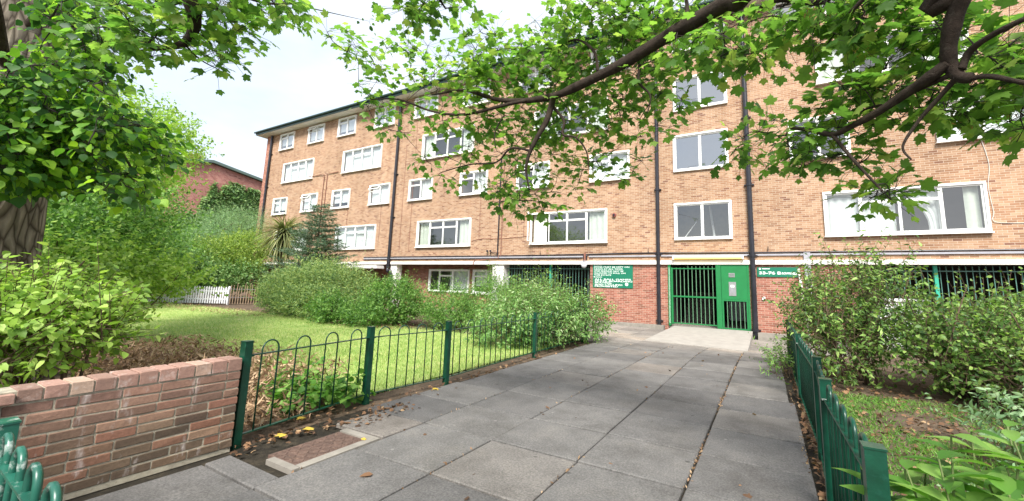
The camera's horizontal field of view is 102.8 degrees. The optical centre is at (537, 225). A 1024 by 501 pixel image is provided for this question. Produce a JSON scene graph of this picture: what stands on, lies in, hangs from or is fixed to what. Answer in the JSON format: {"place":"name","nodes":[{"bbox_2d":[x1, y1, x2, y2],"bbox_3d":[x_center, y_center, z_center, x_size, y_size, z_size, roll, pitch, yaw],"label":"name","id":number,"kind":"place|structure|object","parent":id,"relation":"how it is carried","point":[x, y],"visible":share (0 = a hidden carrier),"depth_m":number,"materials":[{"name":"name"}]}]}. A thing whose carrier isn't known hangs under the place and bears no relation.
{"place":"outdoors","nodes":[
{"label":"outdoors","id":0,"kind":"place"},
{"bbox_2d":[107,301,565,404],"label":"lawn","id":1,"kind":"structure","parent":0,"point":[216,323],"depth_m":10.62,"materials":[{"name":"green plant"}]},
{"bbox_2d":[302,285,384,327],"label":"evergreen shrub","id":2,"kind":"object","parent":1,"relation":"on","point":[347,314],"visible":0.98,"depth_m":13.70,"materials":[{"name":"green plant"}]},
{"bbox_2d":[67,0,706,178],"label":"sky","id":3,"kind":"structure","parent":0,"point":[302,78],"materials":[{"name":"white"}]},
{"bbox_2d":[65,343,825,500],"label":"path bedding","id":4,"kind":"object","parent":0,"point":[258,456],"visible":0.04,"depth_m":3.69,"materials":[{"name":"grey concrete"}]},
{"bbox_2d":[265,428,379,473],"bbox_3d":[-1.929,2.011,3.675,0.490,0.043,0.830,-3,-9,29],"label":"manhole cover","id":5,"kind":"object","parent":4,"relation":"on","point":[303,456],"visible":1,"depth_m":3.61,"materials":[{"name":"concrete"}]},
{"bbox_2d":[291,344,810,492],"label":"joint weeds","id":6,"kind":"object","parent":4,"relation":"on","point":[701,449],"visible":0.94,"depth_m":3.97,"materials":[{"name":"green plant"}]},
{"bbox_2d":[85,324,850,500],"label":"path","id":7,"kind":"structure","parent":0,"point":[517,441],"depth_m":3.98,"materials":[{"name":"grey concrete"}]},
{"bbox_2d":[0,356,241,500],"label":"brick garden wall","id":8,"kind":"structure","parent":7,"relation":"on","point":[81,436],"depth_m":3.02,"materials":[{"name":"brown brick"}]},
{"bbox_2d":[359,472,371,476],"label":"fallen leaf","id":9,"kind":"object","parent":7,"relation":"on","point":[367,474],"visible":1,"depth_m":3.15,"materials":[{"name":"orange plant"}]},
{"bbox_2d":[228,321,1023,500],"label":"leaf litter","id":10,"kind":"object","parent":7,"relation":"on","point":[817,461],"visible":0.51,"depth_m":4.59,"materials":[{"name":"brown plant"}]},
{"bbox_2d":[645,326,752,351],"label":"entrance ramp","id":11,"kind":"structure","parent":7,"relation":"on","point":[734,340],"depth_m":13.11,"materials":[{"name":"concrete"}]},
{"bbox_2d":[42,291,934,482],"bbox_3d":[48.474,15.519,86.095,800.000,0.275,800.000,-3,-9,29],"label":"ground","id":12,"kind":"structure","parent":0,"point":[378,398],"depth_m":6.21,"materials":[{"name":"soil"}]},
{"bbox_2d":[0,416,62,500],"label":"bow top fence","id":13,"kind":"object","parent":12,"relation":"on","point":[19,481],"visible":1,"depth_m":1.43,"materials":[{"name":"green metal"}]},
{"bbox_2d":[0,242,166,387],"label":"snowberry shrub","id":14,"kind":"object","parent":12,"relation":"on","point":[48,321],"visible":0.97,"depth_m":3.66,"materials":[{"name":"green plant"}]},
{"bbox_2d":[41,166,209,288],"bbox_3d":[-9.944,0.507,9.175,3.750,4.294,5.920,7,-10,-35],"label":"hawthorn tree","id":15,"kind":"object","parent":12,"relation":"on","point":[78,212],"visible":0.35,"depth_m":8.52,"materials":[{"name":"green plant"}]},
{"bbox_2d":[39,203,228,326],"bbox_3d":[-8.978,1.125,8.492,3.602,2.778,5.543,5,-9,-25],"label":"hedge shrub","id":16,"kind":"object","parent":12,"relation":"on","point":[171,273],"visible":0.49,"depth_m":8.12,"materials":[{"name":"green plant"}]},
{"bbox_2d":[47,197,229,303],"bbox_3d":[-22.272,0.988,19.587,12.178,7.146,18.447,3,-8,-11],"label":"copse shrub","id":17,"kind":"object","parent":12,"relation":"on","point":[191,242],"visible":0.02,"depth_m":21.78,"materials":[{"name":"green plant"}]},
{"bbox_2d":[63,72,224,226],"bbox_3d":[-11.719,-0.758,11.024,6.403,7.223,4.780,-9,-14,53],"label":"robinia tree","id":18,"kind":"object","parent":12,"relation":"on","point":[167,182],"visible":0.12,"depth_m":11.56,"materials":[{"name":"green plant"}]},
{"bbox_2d":[113,153,262,239],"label":"gabled building","id":19,"kind":"structure","parent":12,"relation":"on","point":[223,174],"depth_m":40.69,"materials":[{"name":"brick"}]},
{"bbox_2d":[171,181,260,291],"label":"ivy plant","id":20,"kind":"object","parent":19,"relation":"attached to","point":[242,197],"visible":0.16,"depth_m":41.70,"materials":[{"name":"green plant"}]},
{"bbox_2d":[145,286,230,304],"bbox_3d":[-19.261,3.701,22.046,4.862,1.000,0.146,2,-8,-6],"label":"picket fence","id":21,"kind":"object","parent":12,"relation":"on","point":[220,299],"visible":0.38,"depth_m":22.10,"materials":[{"name":"white paint"}]},
{"bbox_2d":[0,0,378,383],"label":"lime tree","id":22,"kind":"object","parent":12,"relation":"on","point":[55,134],"visible":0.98,"depth_m":4.31,"materials":[{"name":"green plant"}]},
{"bbox_2d":[134,239,273,300],"bbox_3d":[-19.787,2.541,23.627,5.710,3.714,8.129,-3,-9,29],"label":"laurel hedge","id":23,"kind":"object","parent":12,"relation":"on","point":[226,275],"visible":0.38,"depth_m":23.88,"materials":[{"name":"green plant"}]},
{"bbox_2d":[55,302,353,429],"bbox_3d":[-10.541,2.965,13.512,5.254,0.674,24.976,9,-11,-40],"label":"dead bracken","id":24,"kind":"object","parent":12,"relation":"on","point":[160,357],"visible":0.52,"depth_m":5.89,"materials":[{"name":"brown plant"}]},
{"bbox_2d":[172,196,272,296],"bbox_3d":[-22.640,1.309,28.952,6.688,7.684,8.698,4,-9,-17],"label":"tamarisk tree","id":25,"kind":"object","parent":12,"relation":"on","point":[228,222],"visible":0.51,"depth_m":29.44,"materials":[{"name":"green plant"}]},
{"bbox_2d":[184,225,276,297],"bbox_3d":[-20.127,2.300,26.710,5.258,5.204,6.260,4,-9,-19],"label":"laburnum tree","id":26,"kind":"object","parent":12,"relation":"on","point":[235,251],"visible":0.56,"depth_m":26.20,"materials":[{"name":"green plant"}]},
{"bbox_2d":[229,283,263,303],"bbox_3d":[-15.532,3.765,22.743,2.729,1.183,0.120,4,-9,-17],"label":"paling fence","id":27,"kind":"object","parent":12,"relation":"on","point":[240,297],"visible":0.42,"depth_m":22.48,"materials":[{"name":"brown wood"}]},
{"bbox_2d":[252,212,304,271],"bbox_3d":[-15.875,1.912,25.255,3.683,5.754,3.651,-3,-9,29],"label":"cordyline palm","id":28,"kind":"object","parent":12,"relation":"on","point":[282,237],"visible":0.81,"depth_m":25.02,"materials":[{"name":"green plant"}]},
{"bbox_2d":[259,203,359,286],"bbox_3d":[-12.184,1.525,22.207,5.007,5.852,4.894,5,-9,-21],"label":"spruce tree","id":29,"kind":"object","parent":12,"relation":"on","point":[311,231],"visible":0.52,"depth_m":22.01,"materials":[{"name":"green plant"}]},
{"bbox_2d":[254,354,374,418],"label":"bramble plant","id":30,"kind":"object","parent":12,"relation":"on","point":[313,389],"visible":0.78,"depth_m":4.92,"materials":[{"name":"green plant"}]},
{"bbox_2d":[242,248,390,320],"bbox_3d":[-9.548,2.453,17.355,9.392,3.361,4.179,-5,-10,37],"label":"juniper bush","id":31,"kind":"object","parent":12,"relation":"on","point":[291,292],"visible":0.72,"depth_m":15.96,"materials":[{"name":"green plant"}]},
{"bbox_2d":[352,268,432,326],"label":"spirea shrub","id":32,"kind":"object","parent":12,"relation":"on","point":[402,293],"visible":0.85,"depth_m":14.04,"materials":[{"name":"green plant"}]},
{"bbox_2d":[230,307,587,449],"bbox_3d":[-0.759,2.172,7.649,0.276,0.967,8.903,-3,-9,28],"label":"bow top fence","id":33,"kind":"object","parent":12,"relation":"on","point":[246,355],"visible":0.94,"depth_m":5.20,"materials":[{"name":"green metal"}]},
{"bbox_2d":[405,268,528,332],"bbox_3d":[-2.094,2.503,13.666,4.961,2.528,3.113,1,-8,7],"label":"cotoneaster shrub","id":34,"kind":"object","parent":12,"relation":"on","point":[466,304],"visible":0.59,"depth_m":13.51,"materials":[{"name":"green plant"}]},
{"bbox_2d":[476,251,582,304],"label":"buddleia shrub","id":35,"kind":"object","parent":12,"relation":"on","point":[530,282],"visible":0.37,"depth_m":14.06,"materials":[{"name":"green plant"}]},
{"bbox_2d":[459,271,620,350],"bbox_3d":[-0.335,2.307,11.031,4.432,2.321,4.381,-3,-9,29],"label":"dogwood shrub","id":36,"kind":"object","parent":12,"relation":"on","point":[543,306],"visible":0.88,"depth_m":10.39,"materials":[{"name":"green plant"}]},
{"bbox_2d":[248,0,1023,350],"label":"apartment building","id":37,"kind":"structure","parent":12,"relation":"on","point":[388,208],"depth_m":17.84,"materials":[{"name":"brick"}]},
{"bbox_2d":[270,197,287,215],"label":"window","id":38,"kind":"structure","parent":37,"relation":"in","point":[281,203],"depth_m":31.91,"materials":[{"name":"white paint"}]},
{"bbox_2d":[279,131,295,151],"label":"window","id":39,"kind":"structure","parent":37,"relation":"in","point":[288,141],"depth_m":32.65,"materials":[{"name":"white paint"}]},
{"bbox_2d":[275,229,305,250],"bbox_3d":[-18.434,1.104,30.459,4.080,1.590,0.270,-3,-9,29],"label":"window","id":40,"kind":"structure","parent":37,"relation":"in","point":[297,229],"depth_m":29.99,"materials":[{"name":"white paint"}]},
{"bbox_2d":[280,158,314,183],"bbox_3d":[-18.350,-4.176,31.258,4.030,1.610,0.270,-3,-9,29],"label":"window","id":41,"kind":"structure","parent":37,"relation":"in","point":[300,171],"depth_m":31.31,"materials":[{"name":"white paint"}]},
{"bbox_2d":[299,193,317,212],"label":"window","id":42,"kind":"structure","parent":37,"relation":"in","point":[312,198],"depth_m":30.07,"materials":[{"name":"white paint"}]},
{"bbox_2d":[306,123,325,144],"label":"window","id":43,"kind":"structure","parent":37,"relation":"in","point":[318,133],"depth_m":30.79,"materials":[{"name":"white paint"}]},
{"bbox_2d":[330,188,350,209],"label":"window","id":44,"kind":"structure","parent":37,"relation":"in","point":[342,196],"depth_m":28.34,"materials":[{"name":"white paint"}]},
{"bbox_2d":[336,114,356,137],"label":"window","id":45,"kind":"structure","parent":37,"relation":"in","point":[349,125],"depth_m":29.09,"materials":[{"name":"white paint"}]},
{"bbox_2d":[334,224,376,249],"bbox_3d":[-12.055,0.774,26.926,4.080,1.590,0.270,-3,-9,29],"label":"window","id":46,"kind":"structure","parent":37,"relation":"in","point":[357,237],"depth_m":26.86,"materials":[{"name":"white paint"}]},
{"bbox_2d":[340,144,382,173],"bbox_3d":[-11.927,-4.508,27.701,4.030,1.610,0.270,-3,-9,29],"label":"window","id":47,"kind":"structure","parent":37,"relation":"in","point":[367,159],"depth_m":27.74,"materials":[{"name":"white paint"}]},
{"bbox_2d":[367,183,390,205],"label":"window","id":48,"kind":"structure","parent":37,"relation":"in","point":[381,194],"depth_m":26.38,"materials":[{"name":"white paint"}]},
{"bbox_2d":[374,105,395,128],"bbox_3d":[-10.117,-7.229,27.121,2.000,1.390,0.270,-3,-9,29],"label":"window","id":49,"kind":"structure","parent":37,"relation":"in","point":[379,115],"depth_m":27.17,"materials":[{"name":"white paint"}]},
{"bbox_2d":[407,177,432,201],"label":"window","id":50,"kind":"structure","parent":37,"relation":"in","point":[421,186],"depth_m":24.64,"materials":[{"name":"white paint"}]},
{"bbox_2d":[413,94,438,119],"bbox_3d":[-6.910,-7.404,25.284,2.000,1.390,0.377,-3,-9,29],"label":"window","id":51,"kind":"structure","parent":37,"relation":"in","point":[427,113],"depth_m":25.40,"materials":[{"name":"white paint"}]},
{"bbox_2d":[414,217,471,247],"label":"window","id":52,"kind":"structure","parent":37,"relation":"in","point":[456,232],"depth_m":24.01,"materials":[{"name":"white paint"}]},
{"bbox_2d":[421,125,474,159],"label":"window","id":53,"kind":"structure","parent":37,"relation":"in","point":[445,149],"depth_m":24.92,"materials":[{"name":"white paint"}]},
{"bbox_2d":[428,269,469,291],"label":"window","id":54,"kind":"structure","parent":37,"relation":"in","point":[461,275],"depth_m":23.80,"materials":[{"name":"white paint"}]},
{"bbox_2d":[459,170,487,196],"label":"window","id":55,"kind":"structure","parent":37,"relation":"in","point":[468,190],"depth_m":22.71,"materials":[{"name":"white paint"}]},
{"bbox_2d":[462,79,490,107],"bbox_3d":[-3.501,-7.580,23.397,2.000,1.390,0.377,-3,-9,29],"label":"window","id":56,"kind":"structure","parent":37,"relation":"in","point":[485,101],"depth_m":23.41,"materials":[{"name":"white paint"}]},
{"bbox_2d":[471,269,491,294],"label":"window","id":57,"kind":"structure","parent":37,"relation":"in","point":[483,276],"depth_m":22.76,"materials":[{"name":"white paint"}]},
{"bbox_2d":[516,161,549,190],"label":"window","id":58,"kind":"structure","parent":37,"relation":"in","point":[532,172],"depth_m":20.79,"materials":[{"name":"white paint"}]},
{"bbox_2d":[519,64,550,93],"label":"window","id":59,"kind":"structure","parent":37,"relation":"in","point":[532,68],"depth_m":21.63,"materials":[{"name":"white paint"}]},
{"bbox_2d":[507,265,584,305],"bbox_3d":[0.409,3.238,19.810,4.650,2.680,0.140,-3,-9,29],"label":"undercroft railing","id":60,"kind":"object","parent":37,"relation":"on","point":[538,268],"visible":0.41,"depth_m":19.83,"materials":[{"name":"metal"}]},
{"bbox_2d":[527,208,607,244],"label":"window","id":61,"kind":"structure","parent":37,"relation":"in","point":[588,226],"depth_m":20.14,"materials":[{"name":"white paint"}]},
{"bbox_2d":[534,97,607,137],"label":"window","id":62,"kind":"structure","parent":37,"relation":"in","point":[582,129],"depth_m":21.06,"materials":[{"name":"white paint"}]},
{"bbox_2d":[581,261,586,267],"bbox_3d":[2.103,1.753,18.575,0.260,0.340,0.260,-3,-9,29],"label":"globe light","id":63,"kind":"object","parent":37,"relation":"attached to","point":[583,264],"visible":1,"depth_m":18.49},
{"bbox_2d":[589,150,630,182],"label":"window","id":64,"kind":"structure","parent":37,"relation":"in","point":[599,174],"depth_m":18.82,"materials":[{"name":"white paint"}]},
{"bbox_2d":[590,44,629,70],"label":"window","id":65,"kind":"structure","parent":37,"relation":"in","point":[592,55],"depth_m":19.72,"materials":[{"name":"white paint"}]},
{"bbox_2d":[593,265,632,287],"bbox_3d":[3.298,2.222,18.035,1.830,1.025,0.035,-3,-9,29],"label":"notice board","id":66,"kind":"object","parent":37,"relation":"attached to","point":[612,276],"visible":1,"depth_m":18.00,"materials":[{"name":"green metal"}]},
{"bbox_2d":[673,72,727,112],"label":"window","id":67,"kind":"structure","parent":37,"relation":"in","point":[703,90],"depth_m":18.30,"materials":[{"name":"white paint"}]},
{"bbox_2d":[673,128,728,172],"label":"window","id":68,"kind":"structure","parent":37,"relation":"in","point":[698,150],"depth_m":17.93,"materials":[{"name":"white paint"}]},
{"bbox_2d":[674,200,732,239],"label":"window","id":69,"kind":"structure","parent":37,"relation":"in","point":[705,220],"depth_m":17.38,"materials":[{"name":"white paint"}]},
{"bbox_2d":[672,256,743,259],"bbox_3d":[6.681,1.261,16.132,2.610,0.132,0.192,-3,-9,29],"label":"strip light","id":70,"kind":"object","parent":37,"relation":"attached to","point":[707,257],"visible":1,"depth_m":16.04,"materials":[{"name":"white"}]},
{"bbox_2d":[668,264,751,330],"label":"security gate","id":71,"kind":"structure","parent":37,"relation":"attached to","point":[732,281],"depth_m":15.75,"materials":[{"name":"green metal"}]},
{"bbox_2d":[721,265,747,299],"bbox_3d":[7.531,2.149,15.658,0.895,1.327,0.040,-3,-9,29],"label":"door panel","id":72,"kind":"structure","parent":71,"relation":"in","point":[740,271],"depth_m":15.62,"materials":[{"name":"green paint"}]},
{"bbox_2d":[729,301,746,321],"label":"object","id":73,"kind":"object","parent":37,"relation":"on","point":[734,314],"visible":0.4,"depth_m":20.09,"materials":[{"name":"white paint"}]},
{"bbox_2d":[757,267,798,276],"bbox_3d":[8.815,1.704,15.017,1.320,0.355,0.035,-3,-9,29],"label":"block name sign","id":74,"kind":"object","parent":37,"relation":"attached to","point":[774,271],"visible":0.95,"depth_m":15.02,"materials":[{"name":"green metal"}]},
{"bbox_2d":[774,1,834,25],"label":"window","id":75,"kind":"structure","parent":37,"relation":"in","point":[832,1],"depth_m":16.10,"materials":[{"name":"white paint"}]},
{"bbox_2d":[788,114,850,161],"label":"window","id":76,"kind":"structure","parent":37,"relation":"in","point":[828,117],"depth_m":15.54,"materials":[{"name":"white paint"}]},
{"bbox_2d":[815,21,968,85],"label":"window","id":77,"kind":"structure","parent":37,"relation":"in","point":[821,80],"depth_m":15.19,"materials":[{"name":"white paint"}]},
{"bbox_2d":[875,298,927,346],"bbox_3d":[12.451,3.308,14.015,1.400,1.600,0.900,-3,-9,29],"label":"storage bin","id":78,"kind":"object","parent":37,"relation":"on","point":[895,299],"visible":0.04,"depth_m":13.81,"materials":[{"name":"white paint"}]},
{"bbox_2d":[822,181,994,236],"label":"window","id":79,"kind":"structure","parent":37,"relation":"in","point":[963,207],"depth_m":13.79,"materials":[{"name":"white paint"}]},
{"bbox_2d":[870,265,1023,348],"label":"undercroft railing","id":80,"kind":"object","parent":37,"relation":"on","point":[933,271],"visible":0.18,"depth_m":12.91,"materials":[{"name":"metal"}]},
{"bbox_2d":[936,95,1023,143],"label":"window","id":81,"kind":"structure","parent":37,"relation":"in","point":[954,137],"depth_m":13.11,"materials":[{"name":"white paint"}]},
{"bbox_2d":[597,321,858,348],"bbox_3d":[6.459,4.118,15.724,9.700,0.350,0.320,-3,-9,29],"label":"kerb strip","id":82,"kind":"object","parent":12,"relation":"on","point":[764,336],"visible":0.32,"depth_m":16.40,"materials":[{"name":"concrete"}]},
{"bbox_2d":[748,332,795,383],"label":"sprouting weed","id":83,"kind":"object","parent":12,"relation":"on","point":[782,360],"visible":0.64,"depth_m":7.32,"materials":[{"name":"green plant"}]},
{"bbox_2d":[785,319,890,500],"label":"bow top fence","id":84,"kind":"object","parent":12,"relation":"on","point":[842,442],"visible":0.9,"depth_m":2.52,"materials":[{"name":"green metal"}]},
{"bbox_2d":[822,355,1023,495],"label":"soil bed","id":85,"kind":"object","parent":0,"point":[904,387],"visible":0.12,"depth_m":5.41,"materials":[{"name":"brown soil"}]},
{"bbox_2d":[43,0,1023,228],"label":"maple tree","id":86,"kind":"object","parent":85,"relation":"on","point":[1000,63],"visible":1,"depth_m":2.84,"materials":[{"name":"green plant"}]},
{"bbox_2d":[762,222,975,391],"bbox_3d":[5.530,1.412,7.285,2.694,3.044,3.352,-3,-9,29],"label":"elder shrub","id":87,"kind":"object","parent":85,"relation":"on","point":[819,315],"visible":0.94,"depth_m":6.85,"materials":[{"name":"green plant"}]},
{"bbox_2d":[831,420,1023,500],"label":"loosestrife plant","id":88,"kind":"object","parent":85,"relation":"on","point":[1007,484],"visible":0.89,"depth_m":1.75,"materials":[{"name":"green plant"}]},
{"bbox_2d":[868,266,1023,410],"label":"elder shrub","id":89,"kind":"object","parent":85,"relation":"on","point":[946,335],"visible":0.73,"depth_m":5.95,"materials":[{"name":"green plant"}]},
{"bbox_2d":[932,481,991,492],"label":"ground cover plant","id":90,"kind":"object","parent":85,"relation":"on","point":[951,492],"visible":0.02,"depth_m":2.93,"materials":[{"name":"green plant"}]},
{"bbox_2d":[925,345,1023,471],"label":"viburnum shrub","id":91,"kind":"object","parent":85,"relation":"on","point":[997,415],"visible":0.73,"depth_m":3.84,"materials":[{"name":"green plant"}]},
{"bbox_2d":[933,297,1023,417],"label":"weigela shrub","id":92,"kind":"object","parent":85,"relation":"on","point":[1019,340],"visible":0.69,"depth_m":5.27,"materials":[{"name":"green plant"}]},
{"bbox_2d":[949,271,1023,391],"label":"elder shrub","id":93,"kind":"object","parent":85,"relation":"on","point":[1020,314],"visible":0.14,"depth_m":5.63,"materials":[{"name":"green plant"}]},
{"bbox_2d":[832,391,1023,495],"bbox_3d":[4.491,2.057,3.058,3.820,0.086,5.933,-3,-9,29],"label":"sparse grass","id":94,"kind":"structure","parent":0,"point":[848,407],"depth_m":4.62,"materials":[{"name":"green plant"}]}
]}

